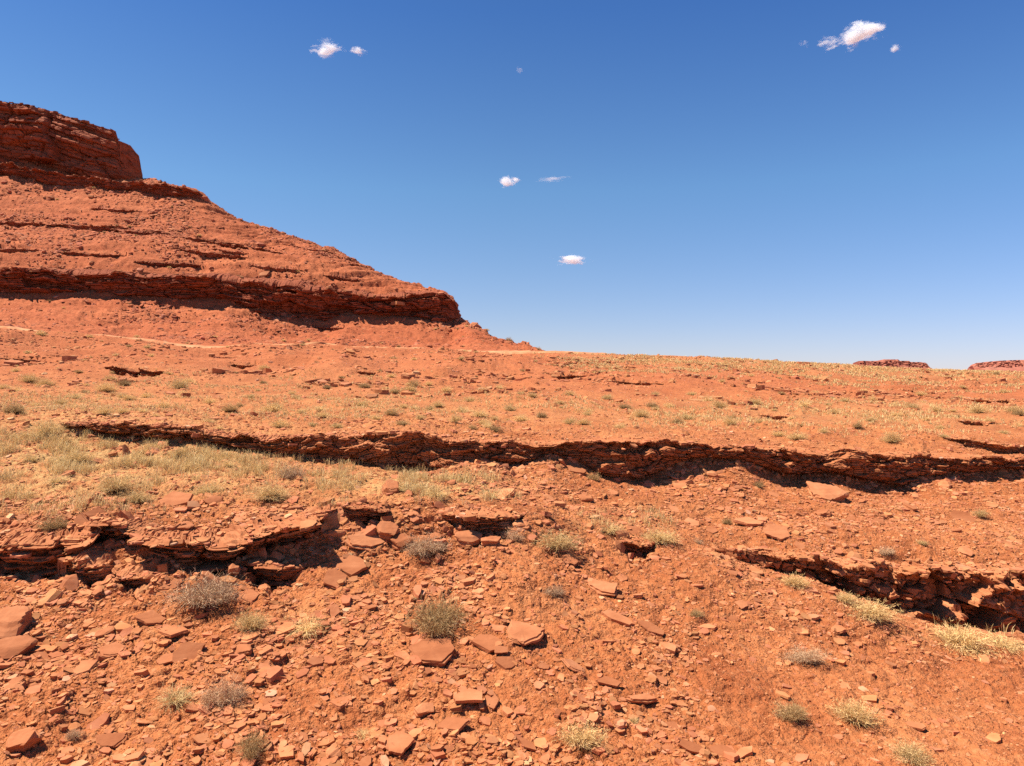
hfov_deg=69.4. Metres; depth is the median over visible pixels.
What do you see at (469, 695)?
sandstone slab
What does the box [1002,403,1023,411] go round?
desert shrub
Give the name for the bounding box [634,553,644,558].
loose stone
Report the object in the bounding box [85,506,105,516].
sandstone slab
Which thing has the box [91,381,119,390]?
desert shrub
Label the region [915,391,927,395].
desert shrub
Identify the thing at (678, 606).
loose stone
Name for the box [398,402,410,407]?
desert shrub
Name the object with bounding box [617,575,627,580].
loose stone
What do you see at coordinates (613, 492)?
loose stone
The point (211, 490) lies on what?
grass tuft
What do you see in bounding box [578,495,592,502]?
loose stone
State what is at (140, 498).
desert shrub
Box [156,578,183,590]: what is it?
loose stone
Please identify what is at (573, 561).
loose stone
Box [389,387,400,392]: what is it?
desert shrub
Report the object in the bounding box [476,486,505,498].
grass tuft
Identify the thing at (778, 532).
sandstone slab
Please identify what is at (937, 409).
desert shrub
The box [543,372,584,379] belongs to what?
rock ledge
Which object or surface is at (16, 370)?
desert shrub
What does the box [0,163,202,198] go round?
hill ledge
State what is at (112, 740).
sandstone slab
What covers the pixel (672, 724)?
loose stone
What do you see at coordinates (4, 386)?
desert shrub
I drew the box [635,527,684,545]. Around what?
desert shrub
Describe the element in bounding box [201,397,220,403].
desert shrub
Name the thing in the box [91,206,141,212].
hill ledge
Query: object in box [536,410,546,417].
desert shrub
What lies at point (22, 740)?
boulder
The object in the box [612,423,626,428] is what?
desert shrub
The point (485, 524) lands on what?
rock outcrop
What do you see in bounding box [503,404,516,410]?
desert shrub
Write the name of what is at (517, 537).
dry bush
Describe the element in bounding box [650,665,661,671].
loose stone
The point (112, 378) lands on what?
desert shrub
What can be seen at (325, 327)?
hill ledge
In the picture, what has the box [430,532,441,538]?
loose stone
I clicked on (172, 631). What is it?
sandstone slab
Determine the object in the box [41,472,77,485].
grass tuft
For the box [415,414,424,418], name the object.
desert shrub
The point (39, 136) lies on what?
summit cliff
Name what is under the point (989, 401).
rock ledge
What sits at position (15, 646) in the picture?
boulder
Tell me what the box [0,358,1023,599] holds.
rubble
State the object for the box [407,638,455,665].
sandstone slab
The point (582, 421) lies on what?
desert shrub
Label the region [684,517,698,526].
loose stone
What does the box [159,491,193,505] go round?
loose stone
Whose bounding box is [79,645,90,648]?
loose stone
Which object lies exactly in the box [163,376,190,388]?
desert shrub
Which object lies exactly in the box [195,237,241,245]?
hill ledge
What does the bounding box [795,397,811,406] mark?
grass tuft
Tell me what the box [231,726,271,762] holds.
desert shrub
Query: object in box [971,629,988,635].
loose stone
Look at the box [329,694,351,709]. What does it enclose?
loose stone
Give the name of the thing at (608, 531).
grass tuft
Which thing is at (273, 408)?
desert shrub
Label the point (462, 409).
grass tuft
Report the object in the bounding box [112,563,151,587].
rock outcrop
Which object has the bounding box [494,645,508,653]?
sandstone slab
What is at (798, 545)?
loose stone
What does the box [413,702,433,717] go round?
boulder
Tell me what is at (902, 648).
loose stone
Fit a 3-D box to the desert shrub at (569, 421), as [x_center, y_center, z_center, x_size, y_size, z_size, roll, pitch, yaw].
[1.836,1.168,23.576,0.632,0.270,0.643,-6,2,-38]
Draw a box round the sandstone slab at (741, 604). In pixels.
[734,599,747,608]
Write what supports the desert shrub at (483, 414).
on the ground at (786, 732)
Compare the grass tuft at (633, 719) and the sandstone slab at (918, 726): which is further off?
the sandstone slab at (918, 726)
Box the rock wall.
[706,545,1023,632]
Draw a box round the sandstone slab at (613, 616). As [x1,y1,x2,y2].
[601,609,633,626]
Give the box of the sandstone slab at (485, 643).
[471,634,510,652]
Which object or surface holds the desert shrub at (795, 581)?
on the ground at (786, 732)
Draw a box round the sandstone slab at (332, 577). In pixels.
[323,568,347,588]
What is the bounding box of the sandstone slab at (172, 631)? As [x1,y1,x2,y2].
[158,625,190,637]
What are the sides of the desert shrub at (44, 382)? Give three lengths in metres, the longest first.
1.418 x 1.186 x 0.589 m
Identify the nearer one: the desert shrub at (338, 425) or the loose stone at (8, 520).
the loose stone at (8, 520)
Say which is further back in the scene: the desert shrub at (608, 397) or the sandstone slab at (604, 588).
the desert shrub at (608, 397)
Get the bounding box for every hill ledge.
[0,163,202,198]
[0,221,45,227]
[0,246,41,252]
[0,267,458,322]
[46,223,130,231]
[58,251,126,257]
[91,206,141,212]
[96,226,159,235]
[134,260,200,268]
[142,229,247,248]
[171,246,248,259]
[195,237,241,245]
[212,248,246,254]
[242,243,280,253]
[249,264,303,272]
[285,244,332,253]
[313,325,342,331]
[323,273,363,281]
[338,257,358,265]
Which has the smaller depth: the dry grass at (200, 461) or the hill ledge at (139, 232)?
the dry grass at (200, 461)
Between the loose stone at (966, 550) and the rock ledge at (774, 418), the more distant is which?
the rock ledge at (774, 418)
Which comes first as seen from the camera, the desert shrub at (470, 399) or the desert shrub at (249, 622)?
the desert shrub at (249, 622)
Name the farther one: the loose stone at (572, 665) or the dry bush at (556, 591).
the dry bush at (556, 591)
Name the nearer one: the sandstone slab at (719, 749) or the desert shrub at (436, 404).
the sandstone slab at (719, 749)
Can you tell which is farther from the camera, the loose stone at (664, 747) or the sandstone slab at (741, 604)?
the sandstone slab at (741, 604)
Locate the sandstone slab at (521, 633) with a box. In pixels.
[506,620,544,645]
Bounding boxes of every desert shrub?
[0,383,10,388]
[0,400,30,412]
[8,367,20,371]
[16,372,42,381]
[18,417,73,439]
[29,512,72,530]
[30,376,56,385]
[32,329,47,335]
[50,397,71,404]
[59,448,99,463]
[84,470,144,494]
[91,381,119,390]
[91,403,118,414]
[102,375,117,379]
[114,377,132,385]
[114,392,128,397]
[114,489,162,502]
[115,407,130,413]
[121,394,137,399]
[139,391,152,397]
[155,399,171,407]
[158,445,197,457]
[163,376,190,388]
[180,377,196,382]
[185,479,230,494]
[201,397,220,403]
[216,401,242,411]
[224,607,271,634]
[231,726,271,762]
[239,479,299,501]
[256,400,286,411]
[257,363,271,369]
[268,417,292,427]
[312,411,331,416]
[328,421,345,427]
[353,399,371,405]
[356,381,370,387]
[370,414,384,419]
[383,407,399,414]
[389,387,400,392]
[393,419,410,424]
[393,586,477,638]
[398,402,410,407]
[402,384,418,391]
[407,378,420,386]
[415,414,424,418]
[432,400,446,406]
[441,385,452,391]
[446,414,463,421]
[460,395,477,401]
[467,423,478,428]
[470,408,490,417]
[475,417,493,424]
[487,424,505,431]
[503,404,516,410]
[510,414,528,420]
[527,392,537,396]
[529,529,589,550]
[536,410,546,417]
[550,718,608,751]
[560,417,576,423]
[564,389,576,395]
[574,418,591,424]
[582,410,593,414]
[586,471,601,480]
[601,394,612,399]
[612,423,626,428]
[617,403,632,408]
[631,408,650,417]
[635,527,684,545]
[645,401,660,407]
[662,402,675,406]
[671,416,682,422]
[677,413,696,419]
[688,608,705,616]
[707,398,730,407]
[721,416,736,424]
[722,516,733,523]
[747,397,765,404]
[753,417,764,422]
[753,479,765,487]
[769,697,810,721]
[772,430,788,436]
[777,572,813,588]
[782,431,810,439]
[816,427,830,432]
[824,408,843,413]
[825,694,885,727]
[836,397,852,401]
[836,590,858,603]
[844,595,908,622]
[850,421,862,427]
[864,417,877,420]
[878,429,907,441]
[883,734,937,765]
[889,411,903,415]
[904,401,923,408]
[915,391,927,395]
[916,539,929,544]
[922,617,1004,660]
[927,404,945,411]
[962,402,990,412]
[971,507,992,516]
[972,629,1023,656]
[983,417,997,421]
[996,430,1009,433]
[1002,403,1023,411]
[1009,409,1023,414]
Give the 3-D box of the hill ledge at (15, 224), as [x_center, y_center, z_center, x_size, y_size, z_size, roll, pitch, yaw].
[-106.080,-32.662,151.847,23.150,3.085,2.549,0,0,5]
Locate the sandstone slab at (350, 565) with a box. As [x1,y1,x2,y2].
[334,555,366,576]
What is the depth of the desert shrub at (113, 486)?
13.93 m
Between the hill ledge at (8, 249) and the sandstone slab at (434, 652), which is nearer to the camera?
the sandstone slab at (434, 652)
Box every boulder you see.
[0,605,32,638]
[0,634,37,659]
[6,726,42,751]
[376,521,399,540]
[390,533,412,550]
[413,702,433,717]
[454,530,481,547]
[481,536,500,545]
[806,481,848,502]
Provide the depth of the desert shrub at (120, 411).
21.98 m
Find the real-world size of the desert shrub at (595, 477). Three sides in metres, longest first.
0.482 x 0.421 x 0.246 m
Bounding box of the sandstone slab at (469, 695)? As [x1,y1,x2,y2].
[453,688,482,703]
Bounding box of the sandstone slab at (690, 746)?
[678,739,702,753]
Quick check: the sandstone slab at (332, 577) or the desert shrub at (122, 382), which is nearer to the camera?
the sandstone slab at (332, 577)
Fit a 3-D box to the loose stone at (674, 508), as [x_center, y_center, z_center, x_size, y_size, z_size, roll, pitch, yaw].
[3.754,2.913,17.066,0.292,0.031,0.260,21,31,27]
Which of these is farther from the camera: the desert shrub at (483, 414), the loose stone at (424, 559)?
the desert shrub at (483, 414)
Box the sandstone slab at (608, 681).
[597,676,621,687]
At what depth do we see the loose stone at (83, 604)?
10.62 m
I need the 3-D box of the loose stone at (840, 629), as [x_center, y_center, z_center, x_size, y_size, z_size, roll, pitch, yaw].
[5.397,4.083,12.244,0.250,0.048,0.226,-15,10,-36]
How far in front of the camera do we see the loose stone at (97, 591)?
10.88 m
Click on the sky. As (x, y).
(828, 181)
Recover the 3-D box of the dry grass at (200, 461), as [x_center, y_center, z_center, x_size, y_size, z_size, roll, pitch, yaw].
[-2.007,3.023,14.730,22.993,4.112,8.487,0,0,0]
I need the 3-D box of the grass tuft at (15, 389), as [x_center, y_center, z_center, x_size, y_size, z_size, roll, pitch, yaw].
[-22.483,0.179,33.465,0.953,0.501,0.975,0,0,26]
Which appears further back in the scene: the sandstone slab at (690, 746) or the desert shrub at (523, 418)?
the desert shrub at (523, 418)
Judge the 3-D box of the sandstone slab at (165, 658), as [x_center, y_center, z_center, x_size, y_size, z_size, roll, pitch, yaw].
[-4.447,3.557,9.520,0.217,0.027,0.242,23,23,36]
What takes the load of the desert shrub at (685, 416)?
on the ground at (786, 732)
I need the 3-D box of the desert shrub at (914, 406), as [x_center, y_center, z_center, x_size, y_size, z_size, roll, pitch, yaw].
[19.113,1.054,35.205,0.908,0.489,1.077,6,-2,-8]
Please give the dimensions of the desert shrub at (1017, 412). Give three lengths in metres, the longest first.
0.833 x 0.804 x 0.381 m
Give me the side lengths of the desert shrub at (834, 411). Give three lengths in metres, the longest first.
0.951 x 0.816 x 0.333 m
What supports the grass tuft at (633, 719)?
on the ground at (786, 732)
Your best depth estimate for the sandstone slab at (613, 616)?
11.33 m
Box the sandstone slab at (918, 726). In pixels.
[906,721,925,730]
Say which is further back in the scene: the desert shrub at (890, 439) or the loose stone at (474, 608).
the desert shrub at (890, 439)
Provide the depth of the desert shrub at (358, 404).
29.80 m
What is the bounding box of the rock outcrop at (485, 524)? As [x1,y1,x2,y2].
[440,507,523,534]
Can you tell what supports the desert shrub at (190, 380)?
on the ground at (786, 732)
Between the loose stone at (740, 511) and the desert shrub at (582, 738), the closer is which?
the desert shrub at (582, 738)
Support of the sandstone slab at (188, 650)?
on the ground at (786, 732)
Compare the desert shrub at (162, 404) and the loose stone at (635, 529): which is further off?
the desert shrub at (162, 404)
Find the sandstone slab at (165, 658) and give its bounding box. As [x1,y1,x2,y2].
[156,653,172,665]
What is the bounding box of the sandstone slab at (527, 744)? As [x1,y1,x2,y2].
[519,738,535,750]
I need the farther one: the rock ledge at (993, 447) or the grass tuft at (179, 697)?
the rock ledge at (993, 447)
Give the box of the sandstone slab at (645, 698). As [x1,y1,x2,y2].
[625,693,657,703]
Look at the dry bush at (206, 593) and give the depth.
10.70 m
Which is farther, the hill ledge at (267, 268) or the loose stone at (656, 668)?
the hill ledge at (267, 268)
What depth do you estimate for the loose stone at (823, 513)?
17.59 m
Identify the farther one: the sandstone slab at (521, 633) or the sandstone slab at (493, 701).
the sandstone slab at (521, 633)
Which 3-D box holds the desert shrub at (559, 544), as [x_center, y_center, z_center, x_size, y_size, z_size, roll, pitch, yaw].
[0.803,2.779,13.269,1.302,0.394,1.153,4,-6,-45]
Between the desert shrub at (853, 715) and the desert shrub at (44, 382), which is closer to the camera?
the desert shrub at (853, 715)
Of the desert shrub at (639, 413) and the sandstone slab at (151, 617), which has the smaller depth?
the sandstone slab at (151, 617)
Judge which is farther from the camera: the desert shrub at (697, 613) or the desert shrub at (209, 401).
the desert shrub at (209, 401)
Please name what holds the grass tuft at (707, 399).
on the ground at (786, 732)
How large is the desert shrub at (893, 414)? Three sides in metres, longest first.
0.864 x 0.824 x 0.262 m
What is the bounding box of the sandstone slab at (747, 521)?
[733,516,764,526]
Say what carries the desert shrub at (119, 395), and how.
on the ground at (786, 732)
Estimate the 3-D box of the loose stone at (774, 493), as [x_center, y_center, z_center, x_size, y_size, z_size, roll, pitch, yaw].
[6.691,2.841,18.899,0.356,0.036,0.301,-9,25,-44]
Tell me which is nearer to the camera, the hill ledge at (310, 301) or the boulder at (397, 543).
the boulder at (397, 543)
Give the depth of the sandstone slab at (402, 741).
8.15 m
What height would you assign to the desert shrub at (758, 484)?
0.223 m
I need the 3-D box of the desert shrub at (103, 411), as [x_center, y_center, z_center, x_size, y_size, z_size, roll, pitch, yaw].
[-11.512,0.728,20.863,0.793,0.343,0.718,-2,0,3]
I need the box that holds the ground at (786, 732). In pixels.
[0,162,1023,765]
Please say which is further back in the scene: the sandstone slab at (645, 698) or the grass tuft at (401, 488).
the grass tuft at (401, 488)
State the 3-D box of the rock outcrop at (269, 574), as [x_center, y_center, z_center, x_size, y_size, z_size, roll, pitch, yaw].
[-3.892,3.107,11.939,1.130,0.565,0.633,0,0,0]
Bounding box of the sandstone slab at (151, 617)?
[134,610,166,625]
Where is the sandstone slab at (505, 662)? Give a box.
[495,656,516,669]
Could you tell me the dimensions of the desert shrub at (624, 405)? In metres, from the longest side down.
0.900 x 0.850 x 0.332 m
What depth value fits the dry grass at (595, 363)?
34.99 m
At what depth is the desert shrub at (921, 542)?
16.14 m
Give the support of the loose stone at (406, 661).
on the ground at (786, 732)
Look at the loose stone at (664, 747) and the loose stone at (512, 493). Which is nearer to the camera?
the loose stone at (664, 747)
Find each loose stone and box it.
[3,517,12,523]
[8,676,24,683]
[20,669,34,675]
[28,513,41,519]
[33,651,47,658]
[51,470,75,478]
[70,427,82,436]
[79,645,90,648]
[80,599,87,607]
[92,586,101,595]
[94,626,114,637]
[154,756,160,761]
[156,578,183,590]
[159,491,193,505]
[176,521,194,530]
[202,495,223,504]
[205,656,213,662]
[220,719,233,723]
[235,644,251,654]
[262,697,270,704]
[296,731,307,742]
[325,742,340,758]
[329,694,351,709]
[362,604,376,610]
[362,659,372,666]
[364,639,372,648]
[382,479,398,494]
[389,691,398,701]
[403,658,410,664]
[420,554,431,563]
[424,667,432,674]
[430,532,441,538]
[446,479,455,484]
[463,605,478,612]
[498,488,515,498]
[560,658,584,671]
[561,554,578,566]
[567,463,585,474]
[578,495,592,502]
[608,489,617,494]
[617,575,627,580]
[627,526,644,535]
[633,593,642,597]
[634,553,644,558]
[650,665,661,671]
[661,745,674,751]
[665,721,679,728]
[669,505,679,511]
[671,600,682,608]
[673,483,686,488]
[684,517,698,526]
[706,526,717,533]
[726,569,737,576]
[727,615,738,621]
[732,510,743,513]
[760,509,768,514]
[769,491,778,496]
[794,541,804,548]
[814,509,831,517]
[827,529,837,533]
[831,624,846,633]
[846,516,855,519]
[863,620,874,626]
[872,518,884,524]
[897,646,907,650]
[902,502,917,511]
[949,510,975,521]
[952,528,961,532]
[957,546,973,556]
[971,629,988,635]
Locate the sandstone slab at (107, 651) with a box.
[99,642,127,657]
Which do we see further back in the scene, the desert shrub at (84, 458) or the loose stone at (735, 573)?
the desert shrub at (84, 458)
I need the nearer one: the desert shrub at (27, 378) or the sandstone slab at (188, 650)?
the sandstone slab at (188, 650)
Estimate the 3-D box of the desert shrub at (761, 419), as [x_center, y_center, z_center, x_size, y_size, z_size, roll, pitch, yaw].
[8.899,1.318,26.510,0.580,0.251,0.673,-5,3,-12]
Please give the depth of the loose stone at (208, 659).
9.52 m
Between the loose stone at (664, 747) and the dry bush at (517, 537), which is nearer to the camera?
the loose stone at (664, 747)
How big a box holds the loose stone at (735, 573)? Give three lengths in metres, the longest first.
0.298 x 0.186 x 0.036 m
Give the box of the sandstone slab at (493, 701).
[485,692,498,709]
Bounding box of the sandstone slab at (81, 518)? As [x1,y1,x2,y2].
[74,510,90,525]
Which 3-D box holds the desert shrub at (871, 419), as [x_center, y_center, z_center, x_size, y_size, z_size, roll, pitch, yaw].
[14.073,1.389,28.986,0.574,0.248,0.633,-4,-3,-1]
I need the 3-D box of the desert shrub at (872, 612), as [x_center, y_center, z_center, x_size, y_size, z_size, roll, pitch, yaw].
[6.314,3.980,13.146,1.298,0.352,1.359,-3,-4,-9]
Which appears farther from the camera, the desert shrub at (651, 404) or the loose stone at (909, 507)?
the desert shrub at (651, 404)
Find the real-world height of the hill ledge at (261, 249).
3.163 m
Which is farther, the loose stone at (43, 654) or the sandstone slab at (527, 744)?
the loose stone at (43, 654)
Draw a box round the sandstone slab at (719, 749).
[708,744,741,760]
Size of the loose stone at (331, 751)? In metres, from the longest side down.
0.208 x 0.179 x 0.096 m
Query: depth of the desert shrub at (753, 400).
37.25 m
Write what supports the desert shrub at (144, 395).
on the ground at (786, 732)
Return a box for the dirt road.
[0,326,604,354]
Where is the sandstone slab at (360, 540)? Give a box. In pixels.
[344,530,383,550]
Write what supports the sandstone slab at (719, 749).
on the ground at (786, 732)
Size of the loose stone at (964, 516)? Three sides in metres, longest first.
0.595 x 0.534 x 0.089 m
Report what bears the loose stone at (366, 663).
on the ground at (786, 732)
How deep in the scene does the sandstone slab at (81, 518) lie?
12.24 m
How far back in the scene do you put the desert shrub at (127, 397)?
30.34 m
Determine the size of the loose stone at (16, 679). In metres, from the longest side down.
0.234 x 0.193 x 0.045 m
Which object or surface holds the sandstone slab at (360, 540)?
on the ground at (786, 732)
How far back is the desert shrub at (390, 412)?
23.37 m
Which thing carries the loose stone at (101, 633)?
on the ground at (786, 732)
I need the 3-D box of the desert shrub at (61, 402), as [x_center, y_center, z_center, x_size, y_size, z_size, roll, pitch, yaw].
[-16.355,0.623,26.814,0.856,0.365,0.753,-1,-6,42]
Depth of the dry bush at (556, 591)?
11.66 m
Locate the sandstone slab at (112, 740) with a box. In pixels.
[95,732,127,748]
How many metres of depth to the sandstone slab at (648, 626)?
11.21 m
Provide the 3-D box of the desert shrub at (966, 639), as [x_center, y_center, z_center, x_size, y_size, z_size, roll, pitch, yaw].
[7.713,4.312,12.661,1.348,0.425,1.304,-3,9,-29]
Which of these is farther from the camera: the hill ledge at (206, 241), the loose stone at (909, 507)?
the hill ledge at (206, 241)
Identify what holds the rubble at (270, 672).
on the ground at (786, 732)
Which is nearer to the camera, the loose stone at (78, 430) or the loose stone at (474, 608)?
the loose stone at (474, 608)
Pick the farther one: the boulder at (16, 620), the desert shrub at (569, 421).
the desert shrub at (569, 421)
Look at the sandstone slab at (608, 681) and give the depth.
9.57 m
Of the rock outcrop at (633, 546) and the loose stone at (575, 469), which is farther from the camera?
the loose stone at (575, 469)
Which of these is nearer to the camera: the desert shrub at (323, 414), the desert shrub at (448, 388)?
the desert shrub at (323, 414)
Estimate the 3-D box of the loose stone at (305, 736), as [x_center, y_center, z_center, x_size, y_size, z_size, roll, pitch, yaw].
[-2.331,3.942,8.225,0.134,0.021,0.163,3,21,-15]
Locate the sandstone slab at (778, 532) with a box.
[763,524,789,540]
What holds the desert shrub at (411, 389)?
on the ground at (786, 732)
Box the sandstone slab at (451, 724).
[437,716,470,731]
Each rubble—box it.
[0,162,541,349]
[0,329,1023,493]
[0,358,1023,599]
[0,398,1023,765]
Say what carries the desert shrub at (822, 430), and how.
on the ground at (786, 732)
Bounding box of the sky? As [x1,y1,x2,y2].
[0,0,1023,369]
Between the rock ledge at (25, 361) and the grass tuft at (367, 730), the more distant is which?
the rock ledge at (25, 361)
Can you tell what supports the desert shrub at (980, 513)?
on the ground at (786, 732)
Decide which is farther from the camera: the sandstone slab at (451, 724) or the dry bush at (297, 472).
the dry bush at (297, 472)
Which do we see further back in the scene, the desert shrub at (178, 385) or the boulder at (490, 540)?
the desert shrub at (178, 385)
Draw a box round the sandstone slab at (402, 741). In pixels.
[388,731,414,755]
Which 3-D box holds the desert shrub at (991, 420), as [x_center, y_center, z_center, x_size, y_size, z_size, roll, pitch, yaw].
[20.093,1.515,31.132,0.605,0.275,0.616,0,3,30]
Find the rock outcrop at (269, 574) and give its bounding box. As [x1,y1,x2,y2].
[238,556,306,587]
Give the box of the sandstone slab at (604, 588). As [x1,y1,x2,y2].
[588,579,616,595]
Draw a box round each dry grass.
[0,351,1023,440]
[0,424,1013,641]
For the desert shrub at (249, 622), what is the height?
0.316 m
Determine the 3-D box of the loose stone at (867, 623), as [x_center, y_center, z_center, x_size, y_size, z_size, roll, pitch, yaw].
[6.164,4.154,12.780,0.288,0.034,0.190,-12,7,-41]
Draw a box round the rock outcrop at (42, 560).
[0,505,339,577]
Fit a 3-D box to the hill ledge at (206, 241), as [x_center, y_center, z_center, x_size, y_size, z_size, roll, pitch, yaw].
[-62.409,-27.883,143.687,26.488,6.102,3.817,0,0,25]
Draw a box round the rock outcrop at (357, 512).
[344,503,390,521]
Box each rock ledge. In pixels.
[0,357,37,362]
[60,421,1023,484]
[104,366,168,377]
[228,363,255,368]
[357,371,379,374]
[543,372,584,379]
[608,380,663,385]
[759,414,787,419]
[903,390,940,394]
[945,438,1023,453]
[949,398,1019,402]
[958,420,994,425]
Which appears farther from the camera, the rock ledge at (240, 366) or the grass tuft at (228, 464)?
the rock ledge at (240, 366)
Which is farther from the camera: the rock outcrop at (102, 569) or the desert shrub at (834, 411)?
the desert shrub at (834, 411)
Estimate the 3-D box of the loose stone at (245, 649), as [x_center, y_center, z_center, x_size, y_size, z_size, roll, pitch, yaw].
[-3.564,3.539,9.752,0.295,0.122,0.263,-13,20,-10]
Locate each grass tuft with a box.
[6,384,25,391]
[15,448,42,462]
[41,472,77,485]
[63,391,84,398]
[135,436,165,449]
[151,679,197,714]
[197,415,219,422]
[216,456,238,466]
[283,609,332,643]
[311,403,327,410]
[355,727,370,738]
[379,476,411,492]
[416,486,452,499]
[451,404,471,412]
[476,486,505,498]
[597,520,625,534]
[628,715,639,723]
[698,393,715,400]
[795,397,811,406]
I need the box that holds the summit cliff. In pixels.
[0,101,142,179]
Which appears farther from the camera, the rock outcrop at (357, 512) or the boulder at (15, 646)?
the rock outcrop at (357, 512)
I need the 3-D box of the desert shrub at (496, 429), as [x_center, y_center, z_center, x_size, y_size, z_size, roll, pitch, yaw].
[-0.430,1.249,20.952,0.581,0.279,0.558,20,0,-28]
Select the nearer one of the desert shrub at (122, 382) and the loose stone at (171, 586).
the loose stone at (171, 586)
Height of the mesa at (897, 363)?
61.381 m
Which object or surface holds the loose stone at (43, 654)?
on the ground at (786, 732)
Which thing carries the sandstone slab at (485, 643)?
on the ground at (786, 732)
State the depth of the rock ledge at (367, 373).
52.03 m
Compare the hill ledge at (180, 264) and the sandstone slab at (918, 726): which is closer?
the sandstone slab at (918, 726)
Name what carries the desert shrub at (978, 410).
on the ground at (786, 732)
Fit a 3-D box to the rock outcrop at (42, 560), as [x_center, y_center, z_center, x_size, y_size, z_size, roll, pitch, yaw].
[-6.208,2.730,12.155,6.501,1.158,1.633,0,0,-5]
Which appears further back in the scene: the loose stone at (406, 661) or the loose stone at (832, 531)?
the loose stone at (832, 531)
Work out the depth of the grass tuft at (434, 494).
14.00 m
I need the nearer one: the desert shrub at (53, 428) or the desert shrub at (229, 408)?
the desert shrub at (53, 428)
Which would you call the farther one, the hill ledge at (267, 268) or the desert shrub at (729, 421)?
the hill ledge at (267, 268)
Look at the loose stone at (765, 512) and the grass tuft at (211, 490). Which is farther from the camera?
the loose stone at (765, 512)
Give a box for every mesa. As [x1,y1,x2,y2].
[853,359,931,368]
[968,360,1023,371]
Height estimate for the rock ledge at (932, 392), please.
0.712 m
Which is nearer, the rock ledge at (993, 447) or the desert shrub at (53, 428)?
the desert shrub at (53, 428)
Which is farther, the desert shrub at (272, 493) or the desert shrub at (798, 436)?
the desert shrub at (798, 436)
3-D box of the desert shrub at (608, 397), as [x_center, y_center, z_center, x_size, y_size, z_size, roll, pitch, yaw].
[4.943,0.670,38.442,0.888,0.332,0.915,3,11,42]
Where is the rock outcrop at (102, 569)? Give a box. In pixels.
[57,543,114,585]
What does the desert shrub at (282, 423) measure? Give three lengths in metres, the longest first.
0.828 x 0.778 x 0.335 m
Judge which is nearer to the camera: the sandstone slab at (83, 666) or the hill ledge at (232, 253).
the sandstone slab at (83, 666)
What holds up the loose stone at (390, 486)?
on the ground at (786, 732)
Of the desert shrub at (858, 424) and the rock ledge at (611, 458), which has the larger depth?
the desert shrub at (858, 424)
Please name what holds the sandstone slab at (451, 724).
on the ground at (786, 732)
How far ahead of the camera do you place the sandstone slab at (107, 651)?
9.64 m
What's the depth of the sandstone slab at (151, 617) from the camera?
10.33 m
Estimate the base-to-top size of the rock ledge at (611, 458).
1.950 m
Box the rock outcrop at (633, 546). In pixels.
[620,537,657,555]
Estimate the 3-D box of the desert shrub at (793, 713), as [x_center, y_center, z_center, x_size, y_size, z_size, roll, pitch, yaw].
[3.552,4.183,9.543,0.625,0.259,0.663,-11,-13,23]
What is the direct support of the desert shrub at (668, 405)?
on the ground at (786, 732)
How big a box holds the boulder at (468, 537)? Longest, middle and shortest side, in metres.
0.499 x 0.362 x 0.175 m
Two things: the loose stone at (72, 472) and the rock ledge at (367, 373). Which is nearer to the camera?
the loose stone at (72, 472)
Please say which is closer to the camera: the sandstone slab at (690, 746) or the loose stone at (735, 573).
the sandstone slab at (690, 746)
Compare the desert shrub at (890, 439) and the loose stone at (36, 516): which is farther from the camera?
the desert shrub at (890, 439)
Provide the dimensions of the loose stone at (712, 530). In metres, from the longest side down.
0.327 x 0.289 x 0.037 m
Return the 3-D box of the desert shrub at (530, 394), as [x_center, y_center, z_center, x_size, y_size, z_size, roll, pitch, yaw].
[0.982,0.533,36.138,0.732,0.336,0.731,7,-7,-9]
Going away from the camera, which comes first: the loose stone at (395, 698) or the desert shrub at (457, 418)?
the loose stone at (395, 698)
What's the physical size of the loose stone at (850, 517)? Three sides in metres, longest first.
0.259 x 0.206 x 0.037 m
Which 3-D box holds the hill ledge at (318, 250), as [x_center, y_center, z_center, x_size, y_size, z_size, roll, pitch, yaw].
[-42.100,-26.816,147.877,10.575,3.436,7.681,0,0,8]
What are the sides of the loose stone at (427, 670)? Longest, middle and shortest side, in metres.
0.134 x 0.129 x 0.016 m
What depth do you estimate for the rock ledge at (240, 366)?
57.87 m
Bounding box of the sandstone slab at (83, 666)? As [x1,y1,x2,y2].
[70,660,98,675]
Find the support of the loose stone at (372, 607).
on the ground at (786, 732)
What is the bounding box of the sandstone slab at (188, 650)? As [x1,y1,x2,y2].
[171,642,204,662]
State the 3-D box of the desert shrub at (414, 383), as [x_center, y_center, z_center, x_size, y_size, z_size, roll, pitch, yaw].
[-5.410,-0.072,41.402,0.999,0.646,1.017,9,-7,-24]
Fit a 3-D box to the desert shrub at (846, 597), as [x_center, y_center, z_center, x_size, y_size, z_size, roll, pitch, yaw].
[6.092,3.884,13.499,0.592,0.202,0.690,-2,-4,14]
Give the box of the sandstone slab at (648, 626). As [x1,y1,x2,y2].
[636,620,664,635]
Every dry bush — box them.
[63,726,83,740]
[147,567,253,611]
[192,668,252,712]
[274,460,305,479]
[398,527,454,557]
[500,525,524,540]
[536,583,564,596]
[777,642,832,665]
[874,545,897,554]
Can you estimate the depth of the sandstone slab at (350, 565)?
11.95 m
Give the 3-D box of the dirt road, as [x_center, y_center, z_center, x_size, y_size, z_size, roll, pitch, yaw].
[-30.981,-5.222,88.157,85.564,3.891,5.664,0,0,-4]

